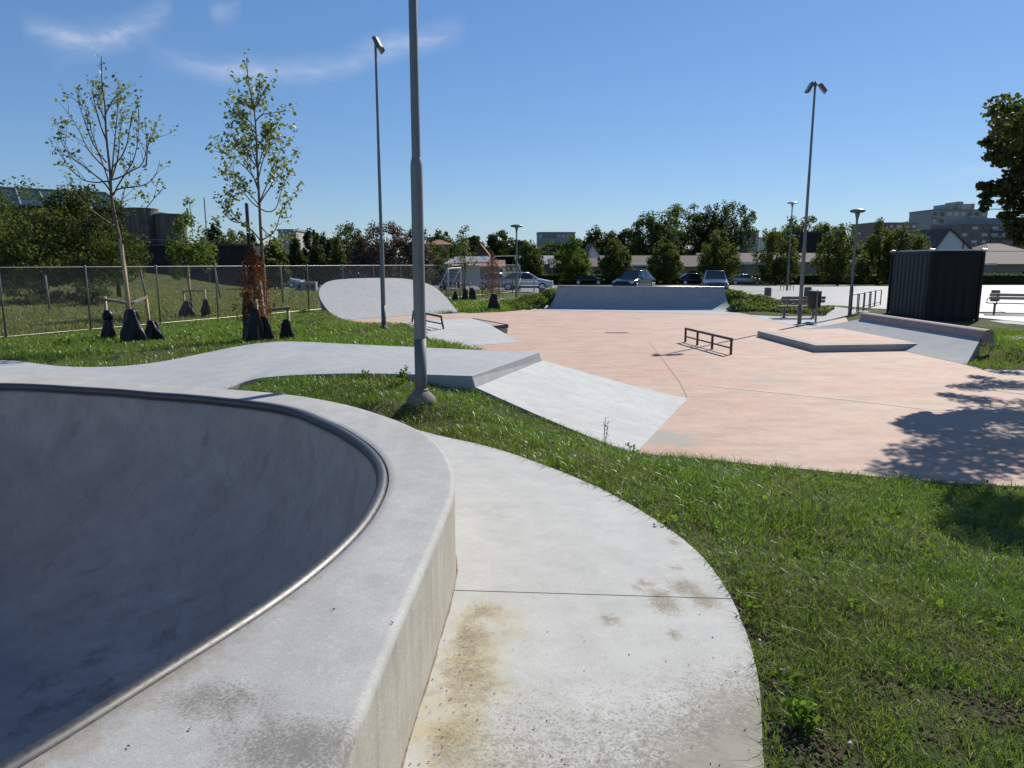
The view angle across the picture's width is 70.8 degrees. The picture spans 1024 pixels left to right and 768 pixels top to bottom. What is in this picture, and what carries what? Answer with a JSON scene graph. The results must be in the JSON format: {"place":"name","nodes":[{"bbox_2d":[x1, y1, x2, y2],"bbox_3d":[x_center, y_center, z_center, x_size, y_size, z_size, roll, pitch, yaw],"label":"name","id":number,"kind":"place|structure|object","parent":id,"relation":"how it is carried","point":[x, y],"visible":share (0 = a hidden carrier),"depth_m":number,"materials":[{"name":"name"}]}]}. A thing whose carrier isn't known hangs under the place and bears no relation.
{"place":"outdoors","nodes":[
{"label":"outdoors","id":0,"kind":"place"},
{"bbox_2d":[0,273,513,337],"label":"lawn","id":1,"kind":"structure","parent":0,"point":[140,294],"depth_m":33.08,"materials":[{"name":"green plant"}]},
{"bbox_2d":[429,287,556,313],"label":"grass","id":2,"kind":"structure","parent":0,"point":[459,305],"depth_m":33.56,"materials":[{"name":"green plant"}]},
{"bbox_2d":[0,267,1023,767],"bbox_3d":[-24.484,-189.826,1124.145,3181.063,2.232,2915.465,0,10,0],"label":"ground","id":3,"kind":"structure","parent":0,"point":[842,729],"depth_m":4.59,"materials":[{"name":"green plant"}]},
{"bbox_2d":[0,180,59,289],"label":"shrub","id":4,"kind":"object","parent":3,"relation":"on","point":[17,211],"visible":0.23,"depth_m":38.83,"materials":[{"name":"green plant"}]},
{"bbox_2d":[2,277,63,304],"bbox_3d":[-22.496,-4.261,33.725,2.664,1.489,2.816,-3,10,-17],"label":"shrub","id":5,"kind":"object","parent":3,"relation":"on","point":[37,294],"visible":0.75,"depth_m":33.45,"materials":[{"name":"green plant"}]},
{"bbox_2d":[0,175,120,299],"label":"shrub","id":6,"kind":"object","parent":3,"relation":"on","point":[22,246],"visible":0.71,"depth_m":35.71,"materials":[{"name":"green plant"}]},
{"bbox_2d":[18,179,153,299],"bbox_3d":[-21.731,-7.284,37.133,5.737,6.361,6.050,0,10,0],"label":"shrub","id":7,"kind":"object","parent":3,"relation":"on","point":[110,255],"visible":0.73,"depth_m":36.39,"materials":[{"name":"green plant"}]},
{"bbox_2d":[63,282,112,304],"bbox_3d":[-19.566,-4.083,33.295,2.037,1.278,2.097,0,10,0],"label":"shrub","id":8,"kind":"object","parent":3,"relation":"on","point":[84,294],"visible":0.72,"depth_m":32.94,"materials":[{"name":"green plant"}]},
{"bbox_2d":[45,54,178,309],"bbox_3d":[-8.688,-3.921,15.550,3.305,6.252,2.240,0,10,0],"label":"young tree","id":9,"kind":"object","parent":3,"relation":"on","point":[100,155],"visible":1,"depth_m":15.42,"materials":[{"name":"green plant"}]},
{"bbox_2d":[85,219,146,297],"bbox_3d":[-22.180,-6.939,40.389,2.870,4.602,3.144,0,10,0],"label":"shrub","id":10,"kind":"object","parent":3,"relation":"on","point":[118,288],"visible":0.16,"depth_m":40.40,"materials":[{"name":"green plant"}]},
{"bbox_2d":[101,239,149,320],"bbox_3d":[-8.809,-2.016,15.986,1.095,2.353,0.878,0,10,0],"label":"tree support","id":11,"kind":"object","parent":3,"relation":"on","point":[127,302],"visible":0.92,"depth_m":15.59,"materials":[{"name":"brown wood"}]},
{"bbox_2d":[101,310,116,339],"bbox_3d":[-9.258,-1.333,16.469,0.442,0.719,0.254,7,12,35],"label":"watering bag","id":12,"kind":"object","parent":11,"relation":"attached to","point":[107,330],"visible":0.82,"depth_m":16.45,"materials":[{"name":"black plastic"}]},
{"bbox_2d":[120,309,146,343],"bbox_3d":[-8.144,-1.219,15.525,0.588,0.798,0.316,0,10,0],"label":"watering bag","id":13,"kind":"object","parent":3,"relation":"on","point":[131,329],"visible":0.84,"depth_m":15.43,"materials":[{"name":"black plastic"}]},
{"bbox_2d":[0,187,289,287],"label":"timber building","id":14,"kind":"structure","parent":3,"relation":"on","point":[154,224],"depth_m":69.30,"materials":[{"name":"brown wood"}]},
{"bbox_2d":[144,320,164,339],"bbox_3d":[-8.115,-1.200,16.344,0.465,0.499,0.250,-2,10,-11],"label":"watering bag","id":15,"kind":"object","parent":3,"relation":"on","point":[153,331],"visible":0.84,"depth_m":16.25,"materials":[{"name":"black plastic"}]},
{"bbox_2d":[1,317,328,354],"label":"weeds","id":16,"kind":"object","parent":3,"relation":"on","point":[154,340],"visible":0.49,"depth_m":16.52,"materials":[{"name":"green plant"}]},
{"bbox_2d":[163,197,218,304],"bbox_3d":[-11.712,-4.514,26.136,2.116,4.525,1.635,0,10,0],"label":"young tree","id":17,"kind":"object","parent":3,"relation":"on","point":[182,250],"visible":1,"depth_m":25.99,"materials":[{"name":"green plant"}]},
{"bbox_2d":[203,220,225,243],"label":"background tree","id":18,"kind":"object","parent":3,"relation":"on","point":[213,231],"visible":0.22,"depth_m":97.59,"materials":[{"name":"green plant"}]},
{"bbox_2d":[0,375,455,767],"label":"skate bowl","id":19,"kind":"object","parent":3,"relation":"on","point":[177,563],"visible":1,"depth_m":5.65,"materials":[{"name":"concrete"}]},
{"bbox_2d":[214,228,253,243],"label":"background tree","id":20,"kind":"object","parent":3,"relation":"on","point":[232,238],"visible":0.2,"depth_m":92.77,"materials":[{"name":"green plant"}]},
{"bbox_2d":[0,308,485,366],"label":"grass","id":21,"kind":"structure","parent":3,"relation":"on","point":[21,340],"depth_m":15.22,"materials":[{"name":"green plant"}]},
{"bbox_2d":[231,246,276,323],"bbox_3d":[-5.378,-1.802,14.981,0.914,2.103,1.002,0,10,0],"label":"dead conifer","id":22,"kind":"object","parent":3,"relation":"on","point":[252,258],"visible":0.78,"depth_m":14.89,"materials":[{"name":"brown plant"}]},
{"bbox_2d":[244,308,263,344],"bbox_3d":[-5.291,-1.153,14.706,0.423,0.798,0.227,-3,10,-17],"label":"watering bag","id":23,"kind":"object","parent":3,"relation":"on","point":[254,330],"visible":0.77,"depth_m":14.66,"materials":[{"name":"black plastic"}]},
{"bbox_2d":[205,48,304,315],"bbox_3d":[-5.378,-3.760,14.987,2.513,5.967,1.876,0,10,0],"label":"young tree","id":24,"kind":"object","parent":3,"relation":"on","point":[269,127],"visible":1,"depth_m":14.63,"materials":[{"name":"green plant"}]},
{"bbox_2d":[0,264,520,338],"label":"chain link fence","id":25,"kind":"object","parent":3,"relation":"on","point":[158,292],"visible":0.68,"depth_m":23.44,"materials":[{"name":"metal"}]},
{"bbox_2d":[257,238,292,289],"bbox_3d":[-19.491,-9.741,59.155,3.011,4.436,2.905,0,10,0],"label":"background tree","id":26,"kind":"object","parent":3,"relation":"on","point":[281,260],"visible":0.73,"depth_m":58.66,"materials":[{"name":"green plant"}]},
{"bbox_2d":[277,229,316,251],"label":"long building","id":27,"kind":"structure","parent":3,"relation":"on","point":[299,232],"depth_m":137.38,"materials":[{"name":"brick"}]},
{"bbox_2d":[286,234,308,280],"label":"background tree","id":28,"kind":"object","parent":3,"relation":"on","point":[295,256],"visible":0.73,"depth_m":78.33,"materials":[{"name":"green plant"}]},
{"bbox_2d":[301,228,320,263],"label":"background tree","id":29,"kind":"object","parent":3,"relation":"on","point":[308,235],"visible":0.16,"depth_m":107.34,"materials":[{"name":"green plant"}]},
{"bbox_2d":[304,232,327,286],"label":"background tree","id":30,"kind":"object","parent":3,"relation":"on","point":[316,255],"visible":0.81,"depth_m":78.33,"materials":[{"name":"green plant"}]},
{"bbox_2d":[318,231,333,262],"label":"background tree","id":31,"kind":"object","parent":3,"relation":"on","point":[326,243],"visible":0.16,"depth_m":102.67,"materials":[{"name":"green plant"}]},
{"bbox_2d":[324,236,351,280],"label":"background tree","id":32,"kind":"object","parent":3,"relation":"on","point":[337,256],"visible":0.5,"depth_m":78.31,"materials":[{"name":"green plant"}]},
{"bbox_2d":[0,341,687,450],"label":"launch ramp","id":33,"kind":"structure","parent":3,"relation":"on","point":[580,401],"depth_m":10.33,"materials":[{"name":"grey concrete"}]},
{"bbox_2d":[329,221,378,271],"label":"background tree","id":34,"kind":"object","parent":3,"relation":"on","point":[347,230],"visible":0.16,"depth_m":107.01,"materials":[{"name":"green plant"}]},
{"bbox_2d":[343,237,377,275],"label":"purple tree","id":35,"kind":"object","parent":3,"relation":"on","point":[360,260],"visible":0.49,"depth_m":74.05,"materials":[{"name":"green plant"}]},
{"bbox_2d":[349,219,412,277],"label":"purple tree","id":36,"kind":"object","parent":3,"relation":"on","point":[400,245],"visible":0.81,"depth_m":73.50,"materials":[{"name":"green plant"}]},
{"bbox_2d":[372,36,389,328],"bbox_3d":[-3.768,-5.555,20.698,0.424,8.300,0.646,0,10,0],"label":"floodlight mast","id":37,"kind":"object","parent":3,"relation":"on","point":[378,45],"visible":0.91,"depth_m":20.72,"materials":[{"name":"metal"}]},
{"bbox_2d":[318,278,457,319],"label":"bank wall","id":38,"kind":"structure","parent":3,"relation":"on","point":[356,298],"depth_m":29.69,"materials":[{"name":"grey concrete"}]},
{"bbox_2d":[399,225,436,283],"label":"purple tree","id":39,"kind":"object","parent":3,"relation":"on","point":[428,261],"visible":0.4,"depth_m":74.58,"materials":[{"name":"green plant"}]},
{"bbox_2d":[406,0,435,408],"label":"floodlight mast","id":40,"kind":"object","parent":3,"relation":"on","point":[421,393],"visible":0.88,"depth_m":7.86,"materials":[{"name":"metal"}]},
{"bbox_2d":[424,242,452,284],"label":"background tree","id":41,"kind":"object","parent":3,"relation":"on","point":[440,261],"visible":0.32,"depth_m":88.14,"materials":[{"name":"green plant"}]},
{"bbox_2d":[450,225,477,287],"bbox_3d":[-2.651,-6.667,40.038,1.596,4.403,1.484,0,10,0],"label":"young tree","id":42,"kind":"object","parent":3,"relation":"on","point":[461,256],"visible":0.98,"depth_m":39.92,"materials":[{"name":"green plant"}]},
{"bbox_2d":[456,235,492,255],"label":"background tree","id":43,"kind":"object","parent":3,"relation":"on","point":[474,241],"visible":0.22,"depth_m":174.71,"materials":[{"name":"green plant"}]},
{"bbox_2d":[443,255,521,289],"bbox_3d":[-2.181,-8.452,55.367,5.937,2.856,2.800,0,10,0],"label":"shelter","id":44,"kind":"object","parent":3,"relation":"on","point":[481,259],"visible":0.58,"depth_m":56.11,"materials":[{"name":"metal"}]},
{"bbox_2d":[479,254,505,302],"bbox_3d":[-0.926,-4.608,32.651,1.374,2.596,1.319,0,10,0],"label":"dead conifer","id":45,"kind":"object","parent":3,"relation":"on","point":[492,256],"visible":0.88,"depth_m":32.59,"materials":[{"name":"brown plant"}]},
{"bbox_2d":[485,229,514,266],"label":"background tree","id":46,"kind":"object","parent":3,"relation":"on","point":[496,245],"visible":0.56,"depth_m":184.93,"materials":[{"name":"green plant"}]},
{"bbox_2d":[500,287,554,309],"bbox_3d":[0.982,-4.122,34.479,2.445,0.955,3.389,-3,10,-15],"label":"ground cover","id":47,"kind":"object","parent":3,"relation":"on","point":[527,296],"visible":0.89,"depth_m":34.27,"materials":[{"name":"green plant"}]},
{"bbox_2d":[512,240,545,274],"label":"tree","id":48,"kind":"object","parent":3,"relation":"on","point":[530,260],"visible":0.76,"depth_m":97.57,"materials":[{"name":"green plant"}]},
{"bbox_2d":[536,232,575,251],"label":"long building","id":49,"kind":"structure","parent":3,"relation":"on","point":[545,237],"depth_m":254.85,"materials":[{"name":"concrete"}]},
{"bbox_2d":[549,234,594,284],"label":"tree","id":50,"kind":"object","parent":3,"relation":"on","point":[569,266],"visible":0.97,"depth_m":93.69,"materials":[{"name":"green plant"}]},
{"bbox_2d":[400,430,764,767],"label":"walkway","id":51,"kind":"structure","parent":3,"relation":"on","point":[580,571],"depth_m":3.35,"materials":[{"name":"concrete"}]},
{"bbox_2d":[572,274,605,284],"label":"parked car","id":52,"kind":"object","parent":3,"relation":"on","point":[583,278],"visible":0.96,"depth_m":93.29,"materials":[{"name":"black paint"}]},
{"bbox_2d":[583,225,617,255],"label":"background tree","id":53,"kind":"object","parent":3,"relation":"on","point":[600,244],"visible":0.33,"depth_m":165.31,"materials":[{"name":"green plant"}]},
{"bbox_2d":[597,237,635,282],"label":"tree","id":54,"kind":"object","parent":3,"relation":"on","point":[614,263],"visible":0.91,"depth_m":92.69,"materials":[{"name":"green plant"}]},
{"bbox_2d":[224,371,1023,569],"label":"grass","id":55,"kind":"structure","parent":3,"relation":"on","point":[692,471],"depth_m":6.19,"materials":[{"name":"green plant"}]},
{"bbox_2d":[599,256,650,269],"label":"row house","id":56,"kind":"structure","parent":3,"relation":"on","point":[638,263],"depth_m":115.19,"materials":[{"name":"beige paint"}]},
{"bbox_2d":[270,285,1023,312],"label":"car park","id":57,"kind":"structure","parent":3,"relation":"on","point":[836,295],"depth_m":53.38,"materials":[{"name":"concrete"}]},
{"bbox_2d":[499,272,553,289],"bbox_3d":[1.134,-8.261,57.935,4.427,1.437,2.160,1,10,6],"label":"parked car","id":58,"kind":"object","parent":57,"relation":"on","point":[544,283],"visible":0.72,"depth_m":57.16,"materials":[{"name":"silver metal"}]},
{"bbox_2d":[612,270,655,285],"bbox_3d":[9.569,-8.119,56.425,2.280,1.607,4.827,6,11,32],"label":"parked car","id":59,"kind":"object","parent":57,"relation":"on","point":[636,278],"visible":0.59,"depth_m":55.54,"materials":[{"name":"blue paint"}]},
{"bbox_2d":[700,271,730,289],"bbox_3d":[15.605,-7.941,55.438,2.260,1.547,4.527,2,10,13],"label":"parked car","id":60,"kind":"object","parent":57,"relation":"on","point":[715,278],"visible":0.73,"depth_m":54.29,"materials":[{"name":"blue paint"}]},
{"bbox_2d":[624,210,684,255],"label":"background tree","id":61,"kind":"object","parent":3,"relation":"on","point":[656,230],"visible":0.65,"depth_m":144.97,"materials":[{"name":"green plant"}]},
{"bbox_2d":[645,239,684,284],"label":"tree","id":62,"kind":"object","parent":3,"relation":"on","point":[667,265],"visible":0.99,"depth_m":92.99,"materials":[{"name":"green plant"}]},
{"bbox_2d":[652,256,701,274],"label":"row house","id":63,"kind":"structure","parent":3,"relation":"on","point":[690,263],"depth_m":111.63,"materials":[{"name":"yellow brick"}]},
{"bbox_2d":[653,202,710,255],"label":"background tree","id":64,"kind":"object","parent":3,"relation":"on","point":[683,234],"visible":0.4,"depth_m":152.85,"materials":[{"name":"green plant"}]},
{"bbox_2d":[676,273,701,284],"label":"parked car","id":65,"kind":"object","parent":3,"relation":"on","point":[685,279],"visible":0.51,"depth_m":92.22,"materials":[{"name":"black paint"}]},
{"bbox_2d":[505,273,888,284],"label":"hedge","id":66,"kind":"object","parent":3,"relation":"on","point":[812,279],"visible":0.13,"depth_m":97.43,"materials":[{"name":"green plant"}]},
{"bbox_2d":[687,203,735,255],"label":"background tree","id":67,"kind":"object","parent":3,"relation":"on","point":[711,220],"visible":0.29,"depth_m":153.21,"materials":[{"name":"green plant"}]},
{"bbox_2d":[696,229,742,282],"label":"tree","id":68,"kind":"object","parent":3,"relation":"on","point":[716,255],"visible":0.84,"depth_m":89.77,"materials":[{"name":"green plant"}]},
{"bbox_2d":[694,253,764,274],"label":"row house","id":69,"kind":"structure","parent":3,"relation":"on","point":[746,259],"depth_m":114.41,"materials":[{"name":"beige paint"}]},
{"bbox_2d":[714,200,758,252],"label":"background tree","id":70,"kind":"object","parent":3,"relation":"on","point":[737,236],"visible":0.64,"depth_m":145.71,"materials":[{"name":"green plant"}]},
{"bbox_2d":[751,224,801,284],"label":"tree","id":71,"kind":"object","parent":3,"relation":"on","point":[778,264],"visible":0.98,"depth_m":89.67,"materials":[{"name":"green plant"}]},
{"bbox_2d":[725,289,834,314],"bbox_3d":[11.899,-3.825,32.711,4.643,0.973,6.220,0,10,0],"label":"ground cover","id":72,"kind":"object","parent":3,"relation":"on","point":[755,304],"visible":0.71,"depth_m":31.68,"materials":[{"name":"green plant"}]},
{"bbox_2d":[540,441,1023,767],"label":"weeds","id":73,"kind":"object","parent":3,"relation":"on","point":[939,602],"visible":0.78,"depth_m":4.50,"materials":[{"name":"green plant"}]},
{"bbox_2d":[763,253,828,274],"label":"row house","id":74,"kind":"structure","parent":3,"relation":"on","point":[809,269],"depth_m":113.93,"materials":[{"name":"yellow brick"}]},
{"bbox_2d":[767,231,840,253],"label":"dark building","id":75,"kind":"structure","parent":3,"relation":"on","point":[813,238],"depth_m":137.38,"materials":[{"name":"paint"}]},
{"bbox_2d":[778,215,829,232],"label":"background tree","id":76,"kind":"object","parent":3,"relation":"on","point":[800,227],"visible":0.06,"depth_m":164.35,"materials":[{"name":"green plant"}]},
{"bbox_2d":[780,695,828,735],"bbox_3d":[1.109,1.274,2.751,0.172,0.194,0.163,9,14,44],"label":"weed plant","id":77,"kind":"object","parent":3,"relation":"on","point":[799,712],"visible":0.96,"depth_m":2.74,"materials":[{"name":"green plant"}]},
{"bbox_2d":[652,508,1023,767],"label":"soil crumbs","id":78,"kind":"object","parent":3,"relation":"on","point":[837,756],"visible":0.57,"depth_m":2.92,"materials":[{"name":"brown soil"}]},
{"bbox_2d":[809,222,869,285],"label":"tree","id":79,"kind":"object","parent":3,"relation":"on","point":[841,251],"visible":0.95,"depth_m":85.86,"materials":[{"name":"green plant"}]},
{"bbox_2d":[848,209,865,314],"bbox_3d":[13.696,-4.788,28.871,0.580,4.370,0.580,0,10,0],"label":"street lamp","id":80,"kind":"object","parent":3,"relation":"on","point":[857,212],"visible":0.98,"depth_m":28.80,"materials":[{"name":"metal"}]},
{"bbox_2d":[855,217,898,284],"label":"tree","id":81,"kind":"object","parent":3,"relation":"on","point":[879,253],"visible":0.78,"depth_m":89.69,"materials":[{"name":"green plant"}]},
{"bbox_2d":[850,222,918,252],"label":"apartment block","id":82,"kind":"structure","parent":3,"relation":"on","point":[865,229],"depth_m":225.40,"materials":[{"name":"grey concrete"}]},
{"bbox_2d":[886,221,931,278],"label":"tree","id":83,"kind":"object","parent":3,"relation":"on","point":[903,235],"visible":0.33,"depth_m":87.81,"materials":[{"name":"green plant"}]},
{"bbox_2d":[886,249,987,320],"bbox_3d":[16.248,-3.849,27.859,1.890,2.665,4.120,2,10,9],"label":"storage container","id":84,"kind":"object","parent":3,"relation":"on","point":[936,285],"visible":0.94,"depth_m":26.09,"materials":[{"name":"metal"}]},
{"bbox_2d":[905,228,974,250],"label":"gabled house","id":85,"kind":"structure","parent":3,"relation":"on","point":[946,238],"depth_m":127.72,"materials":[{"name":"white paint"}]},
{"bbox_2d":[909,202,987,229],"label":"apartment block","id":86,"kind":"structure","parent":3,"relation":"on","point":[935,215],"depth_m":243.98,"materials":[{"name":"concrete"}]},
{"bbox_2d":[930,218,1023,248],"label":"apartment block","id":87,"kind":"structure","parent":3,"relation":"on","point":[973,232],"depth_m":196.08,"materials":[{"name":"grey concrete"}]},
{"bbox_2d":[954,324,1023,368],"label":"grass","id":88,"kind":"structure","parent":3,"relation":"on","point":[1000,332],"depth_m":16.34,"materials":[{"name":"green plant"}]},
{"bbox_2d":[972,244,1023,251],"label":"hipped house","id":89,"kind":"structure","parent":3,"relation":"on","point":[997,248],"depth_m":149.54,"materials":[{"name":"grey brick"}]},
{"bbox_2d":[975,92,1023,247],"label":"broadleaf tree","id":90,"kind":"object","parent":3,"relation":"on","point":[1002,141],"visible":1,"depth_m":12.78,"materials":[{"name":"green plant"}]},
{"bbox_2d":[979,313,1023,321],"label":"forecourt","id":91,"kind":"structure","parent":3,"relation":"on","point":[1015,317],"depth_m":27.14,"materials":[{"name":"grey concrete"}]},
{"bbox_2d":[985,293,1023,313],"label":"park bench","id":92,"kind":"object","parent":91,"relation":"on","point":[996,295],"visible":0.96,"depth_m":28.49,"materials":[{"name":"grey wood"}]},
{"bbox_2d":[980,290,1023,313],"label":"apron","id":93,"kind":"object","parent":3,"relation":"on","point":[1011,308],"visible":0.44,"depth_m":34.41,"materials":[{"name":"grey concrete"}]},
{"bbox_2d":[982,273,1023,284],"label":"hedge","id":94,"kind":"object","parent":3,"relation":"on","point":[1003,279],"visible":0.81,"depth_m":93.67,"materials":[{"name":"green plant"}]},
{"bbox_2d":[984,252,1023,274],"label":"row house","id":95,"kind":"structure","parent":3,"relation":"on","point":[1004,262],"depth_m":103.08,"materials":[{"name":"beige paint"}]},
{"bbox_2d":[0,0,1023,309],"label":"sky","id":96,"kind":"structure","parent":0,"point":[576,116],"materials":[{"name":"blue"}]},
{"bbox_2d":[348,310,1023,487],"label":"plaza","id":97,"kind":"structure","parent":0,"point":[754,398],"depth_m":12.22,"materials":[{"name":"pink concrete"}]},
{"bbox_2d":[401,318,519,345],"bbox_3d":[-1.505,-1.557,21.660,3.047,0.375,5.540,-4,10,-22],"label":"hip box","id":98,"kind":"object","parent":97,"relation":"on","point":[472,331],"visible":0.7,"depth_m":20.66,"materials":[{"name":"concrete"}]},
{"bbox_2d":[533,286,748,314],"bbox_3d":[5.964,-3.910,33.131,9.654,1.151,4.141,3,10,18],"label":"quarter pipe","id":99,"kind":"object","parent":97,"relation":"on","point":[682,299],"visible":0.94,"depth_m":33.15,"materials":[{"name":"grey concrete"}]},
{"bbox_2d":[684,327,732,354],"bbox_3d":[4.998,-1.127,18.479,0.058,0.398,2.785,-2,10,-9],"label":"flat rail","id":100,"kind":"object","parent":97,"relation":"on","point":[712,335],"visible":1,"depth_m":18.19,"materials":[{"name":"black metal"}]},
{"bbox_2d":[775,296,825,317],"bbox_3d":[11.301,-3.003,28.260,1.750,0.924,0.635,-1,10,-4],"label":"park bench","id":101,"kind":"object","parent":97,"relation":"on","point":[788,301],"visible":0.68,"depth_m":27.98,"materials":[{"name":"grey wood"}]},
{"bbox_2d":[797,81,827,324],"bbox_3d":[9.895,-5.858,24.046,0.740,8.050,0.324,0,10,0],"label":"floodlight mast","id":102,"kind":"object","parent":97,"relation":"on","point":[822,88],"visible":0.96,"depth_m":24.01,"materials":[{"name":"metal"}]},
{"bbox_2d":[807,290,821,321],"bbox_3d":[10.925,-2.764,26.065,0.464,1.270,0.464,10,14,44],"label":"litter bin","id":103,"kind":"object","parent":97,"relation":"on","point":[814,299],"visible":0.96,"depth_m":25.84,"materials":[{"name":"metal"}]},
{"bbox_2d":[757,328,917,351],"bbox_3d":[8.869,-1.228,19.883,3.240,0.224,4.592,0,10,0],"label":"manual pad","id":104,"kind":"object","parent":97,"relation":"on","point":[830,340],"visible":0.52,"depth_m":18.79,"materials":[{"name":"concrete"}]},
{"bbox_2d":[805,312,994,364],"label":"side bank","id":105,"kind":"structure","parent":97,"relation":"on","point":[953,343],"depth_m":17.93,"materials":[{"name":"grey concrete"}]},
{"bbox_2d":[796,305,870,326],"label":"path","id":106,"kind":"structure","parent":0,"point":[838,313],"depth_m":29.34,"materials":[{"name":"grey concrete"}]},
{"bbox_2d":[693,539,1023,767],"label":"grass","id":107,"kind":"structure","parent":0,"point":[1001,574],"depth_m":3.42,"materials":[{"name":"green plant"}]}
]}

